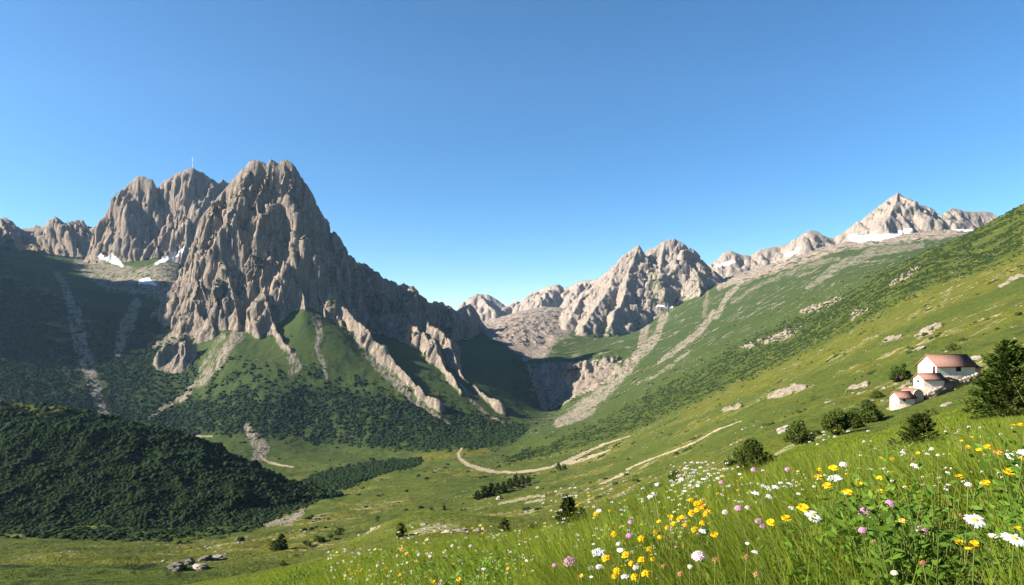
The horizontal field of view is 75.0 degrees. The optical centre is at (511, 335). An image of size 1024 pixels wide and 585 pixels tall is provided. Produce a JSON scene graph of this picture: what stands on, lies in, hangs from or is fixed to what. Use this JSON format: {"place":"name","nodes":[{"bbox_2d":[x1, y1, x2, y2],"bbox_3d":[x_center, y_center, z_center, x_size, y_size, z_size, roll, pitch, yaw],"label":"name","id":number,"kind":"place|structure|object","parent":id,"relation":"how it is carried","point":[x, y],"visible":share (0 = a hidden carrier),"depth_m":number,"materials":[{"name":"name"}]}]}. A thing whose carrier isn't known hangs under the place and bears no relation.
{"place":"outdoors","nodes":[
{"label":"outdoors","id":0,"kind":"place"},
{"bbox_2d":[0,216,181,356],"bbox_3d":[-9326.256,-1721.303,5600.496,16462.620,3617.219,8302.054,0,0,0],"label":"mountain","id":1,"kind":"structure","parent":0,"point":[50,256],"depth_m":3009.59,"materials":[{"name":"stone"}]},
{"bbox_2d":[95,253,123,266],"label":"snow patch","id":2,"kind":"object","parent":1,"relation":"on","point":[112,258],"visible":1,"depth_m":3313.16,"materials":[{"name":"snow"}]},
{"bbox_2d":[155,245,184,264],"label":"snow patch","id":3,"kind":"object","parent":1,"relation":"on","point":[164,260],"visible":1,"depth_m":3327.05,"materials":[{"name":"snow"}]},
{"bbox_2d":[84,168,228,265],"bbox_3d":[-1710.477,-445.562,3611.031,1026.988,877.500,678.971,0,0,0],"label":"twin tower mountain","id":4,"kind":"structure","parent":0,"point":[144,218],"depth_m":3426.47,"materials":[{"name":"stone"}]},
{"bbox_2d":[0,402,342,527],"bbox_3d":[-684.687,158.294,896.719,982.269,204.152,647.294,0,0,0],"label":"hill","id":5,"kind":"structure","parent":0,"point":[2,406],"depth_m":683.74,"materials":[{"name":"plant"}]},
{"bbox_2d":[0,400,343,527],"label":"hill thicket","id":6,"kind":"object","parent":5,"relation":"on","point":[42,480],"visible":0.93,"depth_m":685.76,"materials":[{"name":"green plant"}]},
{"bbox_2d":[100,159,534,433],"bbox_3d":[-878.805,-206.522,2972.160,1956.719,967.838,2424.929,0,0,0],"label":"highest crag mountain","id":7,"kind":"structure","parent":0,"point":[267,256],"depth_m":2362.95,"materials":[{"name":"stone"}]},
{"bbox_2d":[138,277,156,285],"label":"snow patch","id":8,"kind":"object","parent":7,"relation":"on","point":[146,280],"visible":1,"depth_m":2863.13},
{"bbox_2d":[196,421,820,483],"bbox_3d":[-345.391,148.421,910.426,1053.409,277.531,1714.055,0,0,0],"label":"path","id":9,"kind":"structure","parent":0,"point":[566,462],"depth_m":917.58,"materials":[{"name":"soil"}]},
{"bbox_2d":[0,203,1023,584],"bbox_3d":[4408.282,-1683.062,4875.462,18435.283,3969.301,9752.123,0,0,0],"label":"ground","id":10,"kind":"structure","parent":0,"point":[734,299],"depth_m":686.33,"materials":[{"name":"plant"}]},
{"bbox_2d":[167,561,186,571],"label":"boulder","id":11,"kind":"object","parent":10,"relation":"on","point":[178,566],"visible":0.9,"depth_m":203.44,"materials":[{"name":"stone"}]},
{"bbox_2d":[181,557,194,564],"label":"boulder","id":12,"kind":"object","parent":10,"relation":"on","point":[189,561],"visible":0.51,"depth_m":230.75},
{"bbox_2d":[191,563,209,570],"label":"boulder","id":13,"kind":"object","parent":10,"relation":"on","point":[200,566],"visible":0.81,"depth_m":205.56,"materials":[{"name":"stone"}]},
{"bbox_2d":[197,555,212,561],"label":"boulder","id":14,"kind":"object","parent":10,"relation":"on","point":[204,558],"visible":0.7,"depth_m":242.78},
{"bbox_2d":[0,278,537,544],"bbox_3d":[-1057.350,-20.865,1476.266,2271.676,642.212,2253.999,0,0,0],"label":"valley scrub","id":15,"kind":"object","parent":10,"relation":"on","point":[345,477],"visible":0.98,"depth_m":1919.94,"materials":[{"name":"green plant"}]},
{"bbox_2d":[275,533,288,550],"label":"spruce tree","id":16,"kind":"object","parent":10,"relation":"on","point":[281,545],"visible":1,"depth_m":281.09,"materials":[{"name":"green plant"}]},
{"bbox_2d":[313,535,325,541],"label":"bush","id":17,"kind":"object","parent":10,"relation":"on","point":[320,538],"visible":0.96,"depth_m":312.63,"materials":[{"name":"green plant"}]},
{"bbox_2d":[333,527,344,535],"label":"bush","id":18,"kind":"object","parent":10,"relation":"on","point":[338,531],"visible":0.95,"depth_m":345.72,"materials":[{"name":"green plant"}]},
{"bbox_2d":[396,522,406,537],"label":"bush","id":19,"kind":"object","parent":10,"relation":"on","point":[400,527],"visible":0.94,"depth_m":78.03,"materials":[{"name":"green plant"}]},
{"bbox_2d":[443,559,500,584],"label":"leafy herb","id":20,"kind":"object","parent":10,"relation":"on","point":[449,573],"visible":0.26,"depth_m":3.53,"materials":[{"name":"green plant"}]},
{"bbox_2d":[480,485,488,497],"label":"spruce tree","id":21,"kind":"object","parent":10,"relation":"on","point":[484,491],"visible":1,"depth_m":539.99,"materials":[{"name":"green plant"}]},
{"bbox_2d":[486,483,495,495],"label":"spruce tree","id":22,"kind":"object","parent":10,"relation":"on","point":[492,491],"visible":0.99,"depth_m":541.23,"materials":[{"name":"green plant"}]},
{"bbox_2d":[496,517,511,532],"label":"spruce tree","id":23,"kind":"object","parent":10,"relation":"on","point":[504,524],"visible":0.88,"depth_m":76.55,"materials":[{"name":"green plant"}]},
{"bbox_2d":[500,481,507,491],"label":"spruce tree","id":24,"kind":"object","parent":10,"relation":"on","point":[503,487],"visible":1,"depth_m":559.27,"materials":[{"name":"green plant"}]},
{"bbox_2d":[506,477,514,488],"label":"spruce tree","id":25,"kind":"object","parent":10,"relation":"on","point":[510,485],"visible":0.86,"depth_m":602.40,"materials":[{"name":"green plant"}]},
{"bbox_2d":[511,475,520,486],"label":"spruce tree","id":26,"kind":"object","parent":10,"relation":"on","point":[515,480],"visible":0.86,"depth_m":612.79,"materials":[{"name":"green plant"}]},
{"bbox_2d":[12,204,1023,561],"bbox_3d":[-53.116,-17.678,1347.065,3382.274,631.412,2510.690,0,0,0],"label":"scattered stones","id":27,"kind":"object","parent":10,"relation":"on","point":[276,522],"visible":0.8,"depth_m":1831.74,"materials":[{"name":"stone"}]},
{"bbox_2d":[555,462,567,469],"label":"bush","id":28,"kind":"object","parent":10,"relation":"on","point":[559,466],"visible":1,"depth_m":796.25,"materials":[{"name":"green plant"}]},
{"bbox_2d":[555,494,577,525],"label":"spruce tree","id":29,"kind":"object","parent":10,"relation":"on","point":[567,505],"visible":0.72,"depth_m":77.71,"materials":[{"name":"green plant"}]},
{"bbox_2d":[571,507,586,523],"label":"bush","id":30,"kind":"object","parent":10,"relation":"on","point":[580,509],"visible":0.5,"depth_m":32.10,"materials":[{"name":"green plant"}]},
{"bbox_2d":[592,548,605,584],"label":"white flower","id":31,"kind":"object","parent":10,"relation":"on","point":[594,551],"visible":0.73,"depth_m":1.96,"materials":[{"name":"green plant"}]},
{"bbox_2d":[200,405,1023,584],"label":"grass","id":32,"kind":"structure","parent":10,"relation":"on","point":[553,550],"depth_m":2.57,"materials":[{"name":"plant"}]},
{"bbox_2d":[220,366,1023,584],"bbox_3d":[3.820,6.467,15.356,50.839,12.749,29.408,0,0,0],"label":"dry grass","id":33,"kind":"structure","parent":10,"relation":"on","point":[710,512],"depth_m":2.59,"materials":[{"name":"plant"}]},
{"bbox_2d":[622,551,630,581],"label":"yellow flower","id":34,"kind":"object","parent":10,"relation":"on","point":[624,555],"visible":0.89,"depth_m":1.86,"materials":[{"name":"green plant"}]},
{"bbox_2d":[256,423,1023,584],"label":"meadow leaves","id":35,"kind":"object","parent":10,"relation":"on","point":[977,509],"visible":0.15,"depth_m":1.92,"materials":[{"name":"plant"}]},
{"bbox_2d":[637,556,646,584],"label":"yellow flower","id":36,"kind":"object","parent":10,"relation":"on","point":[642,559],"visible":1,"depth_m":1.59,"materials":[{"name":"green plant"}]},
{"bbox_2d":[337,430,957,584],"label":"yellow blossom","id":37,"kind":"object","parent":10,"relation":"on","point":[562,528],"visible":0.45,"depth_m":3.47,"materials":[{"name":"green plant"}]},
{"bbox_2d":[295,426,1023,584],"bbox_3d":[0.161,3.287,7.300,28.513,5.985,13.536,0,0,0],"label":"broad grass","id":38,"kind":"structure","parent":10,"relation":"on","point":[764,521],"depth_m":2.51,"materials":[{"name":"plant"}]},
{"bbox_2d":[616,529,708,570],"bbox_3d":[0.547,0.852,2.359,0.322,0.303,0.311,0,0,-20],"label":"leafy herb","id":39,"kind":"object","parent":10,"relation":"on","point":[664,558],"visible":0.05,"depth_m":2.42,"materials":[{"name":"green plant"}]},
{"bbox_2d":[615,518,713,567],"bbox_3d":[0.548,0.822,2.309,0.383,0.342,0.320,0,0,0],"label":"leafy herb","id":40,"kind":"object","parent":10,"relation":"on","point":[669,541],"visible":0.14,"depth_m":2.27,"materials":[{"name":"green plant"}]},
{"bbox_2d":[329,426,1012,584],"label":"white blossom","id":41,"kind":"object","parent":10,"relation":"on","point":[659,501],"visible":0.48,"depth_m":3.46,"materials":[{"name":"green plant"}]},
{"bbox_2d":[328,427,1015,584],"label":"cream blossom","id":42,"kind":"object","parent":10,"relation":"on","point":[483,528],"visible":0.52,"depth_m":3.46,"materials":[{"name":"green plant"}]},
{"bbox_2d":[667,469,679,482],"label":"bush","id":43,"kind":"object","parent":10,"relation":"on","point":[674,473],"visible":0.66,"depth_m":117.27,"materials":[{"name":"green plant"}]},
{"bbox_2d":[336,431,1020,581],"bbox_3d":[5.033,4.803,26.118,20.751,8.857,46.232,0,0,33],"label":"pink blossom","id":44,"kind":"object","parent":10,"relation":"on","point":[621,509],"visible":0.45,"depth_m":3.46,"materials":[{"name":"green plant"}]},
{"bbox_2d":[691,551,705,584],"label":"pale pink flower","id":45,"kind":"object","parent":10,"relation":"on","point":[697,557],"visible":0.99,"depth_m":1.66,"materials":[{"name":"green plant"}]},
{"bbox_2d":[646,525,753,580],"bbox_3d":[0.630,0.809,2.206,0.353,0.344,0.275,0,0,0],"label":"leafy herb","id":46,"kind":"object","parent":10,"relation":"on","point":[681,539],"visible":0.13,"depth_m":2.25,"materials":[{"name":"green plant"}]},
{"bbox_2d":[710,532,718,583],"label":"yellow flower","id":47,"kind":"object","parent":10,"relation":"on","point":[715,534],"visible":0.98,"depth_m":1.92,"materials":[{"name":"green plant"}]},
{"bbox_2d":[722,456,736,466],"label":"bush","id":48,"kind":"object","parent":10,"relation":"on","point":[729,461],"visible":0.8,"depth_m":82.16,"materials":[{"name":"green plant"}]},
{"bbox_2d":[722,402,741,411],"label":"rock outcrop","id":49,"kind":"object","parent":10,"relation":"on","point":[736,407],"visible":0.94,"depth_m":591.06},
{"bbox_2d":[486,205,1023,514],"bbox_3d":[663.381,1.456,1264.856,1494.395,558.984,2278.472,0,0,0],"label":"slope scrub","id":50,"kind":"object","parent":10,"relation":"on","point":[881,285],"visible":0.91,"depth_m":1166.73,"materials":[{"name":"green plant"}]},
{"bbox_2d":[733,437,776,473],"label":"bush","id":51,"kind":"object","parent":10,"relation":"on","point":[754,447],"visible":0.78,"depth_m":27.58,"materials":[{"name":"green plant"}]},
{"bbox_2d":[757,326,802,343],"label":"rock outcrop","id":52,"kind":"object","parent":10,"relation":"on","point":[774,336],"visible":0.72,"depth_m":1561.54,"materials":[{"name":"stone"}]},
{"bbox_2d":[777,425,789,433],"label":"boulder","id":53,"kind":"object","parent":10,"relation":"on","point":[781,429],"visible":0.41,"depth_m":132.53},
{"bbox_2d":[767,383,814,398],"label":"rock outcrop","id":54,"kind":"object","parent":10,"relation":"on","point":[787,390],"visible":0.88,"depth_m":411.00,"materials":[{"name":"stone"}]},
{"bbox_2d":[783,420,816,444],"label":"bush","id":55,"kind":"object","parent":10,"relation":"on","point":[797,431],"visible":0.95,"depth_m":62.75,"materials":[{"name":"green plant"}]},
{"bbox_2d":[796,503,809,577],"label":"yellow flower","id":56,"kind":"object","parent":10,"relation":"on","point":[803,507],"visible":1,"depth_m":1.85,"materials":[{"name":"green plant"}]},
{"bbox_2d":[804,510,821,548],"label":"daisy","id":57,"kind":"object","parent":10,"relation":"on","point":[815,516],"visible":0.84,"depth_m":1.93,"materials":[{"name":"white plant"}]},
{"bbox_2d":[772,510,862,559],"bbox_3d":[1.036,0.736,2.162,0.373,0.330,0.282,0,0,34],"label":"leafy herb","id":58,"kind":"object","parent":10,"relation":"on","point":[807,531],"visible":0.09,"depth_m":2.17,"materials":[{"name":"green plant"}]},
{"bbox_2d":[800,296,842,313],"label":"rock outcrop","id":59,"kind":"object","parent":10,"relation":"on","point":[811,308],"visible":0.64,"depth_m":1735.16,"materials":[{"name":"stone"}]},
{"bbox_2d":[822,482,833,514],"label":"yellow flower","id":60,"kind":"object","parent":10,"relation":"on","point":[826,485],"visible":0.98,"depth_m":2.20,"materials":[{"name":"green plant"}]},
{"bbox_2d":[829,465,837,496],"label":"yellow flower","id":61,"kind":"object","parent":10,"relation":"on","point":[833,467],"visible":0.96,"depth_m":2.46,"materials":[{"name":"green plant"}]},
{"bbox_2d":[820,407,851,434],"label":"bush","id":62,"kind":"object","parent":10,"relation":"on","point":[841,418],"visible":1,"depth_m":78.46,"materials":[{"name":"green plant"}]},
{"bbox_2d":[842,489,852,528],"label":"yellow flower","id":63,"kind":"object","parent":10,"relation":"on","point":[847,491],"visible":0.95,"depth_m":2.06,"materials":[{"name":"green plant"}]},
{"bbox_2d":[845,410,865,428],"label":"bush","id":64,"kind":"object","parent":10,"relation":"on","point":[857,422],"visible":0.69,"depth_m":83.82,"materials":[{"name":"green plant"}]},
{"bbox_2d":[846,381,868,389],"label":"rock outcrop","id":65,"kind":"object","parent":10,"relation":"on","point":[853,386],"visible":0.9,"depth_m":251.16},
{"bbox_2d":[791,485,931,547],"bbox_3d":[1.188,0.699,2.276,0.427,0.358,0.417,0,0,31],"label":"leafy herb","id":66,"kind":"object","parent":10,"relation":"on","point":[859,496],"visible":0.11,"depth_m":2.32,"materials":[{"name":"green plant"}]},
{"bbox_2d":[858,527,870,578],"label":"pink flower","id":67,"kind":"object","parent":10,"relation":"on","point":[862,530],"visible":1,"depth_m":1.58,"materials":[{"name":"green plant"}]},
{"bbox_2d":[852,400,884,423],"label":"bush","id":68,"kind":"object","parent":10,"relation":"on","point":[870,413],"visible":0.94,"depth_m":115.03,"materials":[{"name":"green plant"}]},
{"bbox_2d":[869,390,882,397],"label":"bush","id":69,"kind":"object","parent":10,"relation":"on","point":[876,393],"visible":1,"depth_m":181.27,"materials":[{"name":"green plant"}]},
{"bbox_2d":[822,503,937,571],"bbox_3d":[1.073,0.691,1.983,0.292,0.333,0.342,0,0,41],"label":"leafy herb","id":70,"kind":"object","parent":10,"relation":"on","point":[866,522],"visible":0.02,"depth_m":1.99,"materials":[{"name":"green plant"}]},
{"bbox_2d":[882,334,901,342],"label":"rock outcrop","id":71,"kind":"object","parent":10,"relation":"on","point":[889,338],"visible":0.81,"depth_m":433.16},
{"bbox_2d":[888,363,910,380],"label":"bush","id":72,"kind":"object","parent":10,"relation":"on","point":[899,373],"visible":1,"depth_m":212.70,"materials":[{"name":"green plant"}]},
{"bbox_2d":[888,391,916,409],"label":"house","id":73,"kind":"structure","parent":10,"relation":"on","point":[900,399],"depth_m":138.49,"materials":[{"name":"paint"}]},
{"bbox_2d":[889,265,920,285],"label":"rock outcrop","id":74,"kind":"object","parent":10,"relation":"on","point":[911,269],"visible":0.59,"depth_m":1005.82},
{"bbox_2d":[899,518,911,569],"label":"flower","id":75,"kind":"object","parent":10,"relation":"on","point":[902,520],"visible":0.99,"depth_m":1.49,"materials":[{"name":"yellow plant"}]},
{"bbox_2d":[901,388,923,402],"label":"vaulted store","id":76,"kind":"structure","parent":10,"relation":"on","point":[918,394],"depth_m":139.55,"materials":[{"name":"white paint"}]},
{"bbox_2d":[887,411,946,447],"bbox_3d":[8.021,2.144,13.132,1.106,1.281,1.184,0,0,0],"label":"bush","id":77,"kind":"object","parent":10,"relation":"on","point":[912,426],"visible":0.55,"depth_m":13.09,"materials":[{"name":"green plant"}]},
{"bbox_2d":[914,322,942,337],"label":"rock outcrop","id":78,"kind":"object","parent":10,"relation":"on","point":[927,328],"visible":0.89,"depth_m":375.22,"materials":[{"name":"stone"}]},
{"bbox_2d":[923,408,937,415],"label":"bush","id":79,"kind":"object","parent":10,"relation":"on","point":[931,411],"visible":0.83,"depth_m":74.19,"materials":[{"name":"green plant"}]},
{"bbox_2d":[929,447,937,547],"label":"cream flower","id":80,"kind":"object","parent":10,"relation":"on","point":[932,448],"visible":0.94,"depth_m":2.31,"materials":[{"name":"green plant"}]},
{"bbox_2d":[911,373,958,399],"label":"house","id":81,"kind":"structure","parent":10,"relation":"on","point":[925,383],"depth_m":142.54,"materials":[{"name":"paint"}]},
{"bbox_2d":[940,471,948,530],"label":"daisy","id":82,"kind":"object","parent":10,"relation":"on","point":[944,499],"visible":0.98,"depth_m":1.81,"materials":[{"name":"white plant"}]},
{"bbox_2d":[915,354,983,388],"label":"house","id":83,"kind":"structure","parent":10,"relation":"on","point":[957,366],"depth_m":149.49,"materials":[{"name":"paint"}]},
{"bbox_2d":[925,372,978,397],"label":"stone wall","id":84,"kind":"structure","parent":10,"relation":"on","point":[935,391],"depth_m":142.90,"materials":[{"name":"stone"}]},
{"bbox_2d":[942,474,963,551],"bbox_3d":[1.461,0.616,2.217,0.073,0.315,0.028,0,0,44],"label":"yellow flower","id":85,"kind":"object","parent":10,"relation":"on","point":[959,475],"visible":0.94,"depth_m":2.21,"materials":[{"name":"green plant"}]},
{"bbox_2d":[945,342,961,350],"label":"bush","id":86,"kind":"object","parent":10,"relation":"on","point":[950,346],"visible":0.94,"depth_m":244.40,"materials":[{"name":"green plant"}]},
{"bbox_2d":[980,480,993,545],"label":"yellow flower","id":87,"kind":"object","parent":10,"relation":"on","point":[985,482],"visible":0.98,"depth_m":1.63,"materials":[{"name":"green plant"}]},
{"bbox_2d":[957,338,1023,419],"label":"spruce tree","id":88,"kind":"object","parent":10,"relation":"on","point":[997,385],"visible":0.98,"depth_m":42.45,"materials":[{"name":"green plant"}]},
{"bbox_2d":[983,444,1001,523],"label":"yellow flower","id":89,"kind":"object","parent":10,"relation":"on","point":[987,446],"visible":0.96,"depth_m":1.90,"materials":[{"name":"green plant"}]},
{"bbox_2d":[994,449,1022,554],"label":"orange flower","id":90,"kind":"object","parent":10,"relation":"on","point":[998,452],"visible":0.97,"depth_m":1.67,"materials":[{"name":"green plant"}]},
{"bbox_2d":[998,273,1023,287],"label":"rock outcrop","id":91,"kind":"object","parent":10,"relation":"on","point":[1018,275],"visible":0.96,"depth_m":488.19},
{"bbox_2d":[1000,532,1023,584],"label":"daisy","id":92,"kind":"object","parent":10,"relation":"on","point":[1014,539],"visible":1,"depth_m":1.13,"materials":[{"name":"white plant"}]},
{"bbox_2d":[1010,450,1023,549],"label":"white flower","id":93,"kind":"object","parent":10,"relation":"on","point":[1021,452],"visible":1,"depth_m":1.64,"materials":[{"name":"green plant"}]},
{"bbox_2d":[1014,526,1021,584],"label":"yellow flower","id":94,"kind":"object","parent":10,"relation":"on","point":[1018,527],"visible":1,"depth_m":1.19,"materials":[{"name":"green plant"}]},
{"bbox_2d":[0,0,1023,309],"label":"sky","id":95,"kind":"structure","parent":0,"point":[507,151],"materials":[{"name":"blue"}]},
{"bbox_2d":[456,279,597,321],"bbox_3d":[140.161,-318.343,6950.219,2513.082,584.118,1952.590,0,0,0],"label":"distant mountains","id":96,"kind":"structure","parent":0,"point":[487,307],"depth_m":7059.79,"materials":[{"name":"stone"}]},
{"bbox_2d":[488,239,731,406],"bbox_3d":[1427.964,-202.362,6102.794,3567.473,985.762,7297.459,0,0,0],"label":"rounded peak mountain","id":97,"kind":"structure","parent":0,"point":[629,292],"depth_m":4238.09,"materials":[{"name":"stone"}]},
{"bbox_2d":[708,193,998,277],"bbox_3d":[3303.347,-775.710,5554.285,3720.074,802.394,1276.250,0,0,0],"label":"pyramid peak mountain","id":98,"kind":"structure","parent":0,"point":[897,212],"depth_m":5407.97,"materials":[{"name":"stone"}]},
{"bbox_2d":[715,259,735,266],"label":"snow patch","id":99,"kind":"object","parent":98,"relation":"on","point":[723,264],"visible":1,"depth_m":5479.05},
{"bbox_2d":[783,247,799,256],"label":"snow patch","id":100,"kind":"object","parent":98,"relation":"on","point":[797,249],"visible":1,"depth_m":5390.31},
{"bbox_2d":[848,228,913,242],"bbox_3d":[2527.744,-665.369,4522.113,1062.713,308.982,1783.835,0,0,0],"label":"snow patch","id":101,"kind":"object","parent":98,"relation":"on","point":[862,238],"visible":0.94,"depth_m":4525.52,"materials":[{"name":"snow"}]},
{"bbox_2d":[956,549,981,582],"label":"bare ground","id":102,"kind":"structure","parent":0,"point":[970,565],"depth_m":2.04,"materials":[{"name":"plant"}]},
{"bbox_2d":[836,507,990,584],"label":"leafy herb","id":103,"kind":"object","parent":102,"relation":"on","point":[844,531],"visible":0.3,"depth_m":1.60,"materials":[{"name":"green plant"}]},
{"bbox_2d":[856,510,1020,584],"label":"leafy herb","id":104,"kind":"object","parent":102,"relation":"on","point":[884,543],"visible":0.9,"depth_m":1.38,"materials":[{"name":"green plant"}]},
{"bbox_2d":[936,454,940,552],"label":"cream flower","id":105,"kind":"object","parent":102,"relation":"on","point":[937,455],"visible":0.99,"depth_m":1.95,"materials":[{"name":"green plant"}]},
{"bbox_2d":[879,483,1020,584],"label":"leafy herb","id":106,"kind":"object","parent":102,"relation":"on","point":[950,551],"visible":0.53,"depth_m":1.58,"materials":[{"name":"green plant"}]},
{"bbox_2d":[962,544,972,584],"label":"yellow flower","id":107,"kind":"object","parent":102,"relation":"on","point":[969,547],"visible":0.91,"depth_m":1.38,"materials":[{"name":"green plant"}]},
{"bbox_2d":[964,482,972,583],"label":"pale pink flower","id":108,"kind":"object","parent":102,"relation":"on","point":[968,484],"visible":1,"depth_m":1.51,"materials":[{"name":"green plant"}]},
{"bbox_2d":[963,513,985,548],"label":"daisy","id":109,"kind":"object","parent":102,"relation":"on","point":[978,518],"visible":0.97,"depth_m":1.40,"materials":[{"name":"white plant"}]},
{"bbox_2d":[970,540,978,584],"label":"yellow flower","id":110,"kind":"object","parent":102,"relation":"on","point":[974,543],"visible":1,"depth_m":1.28,"materials":[{"name":"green plant"}]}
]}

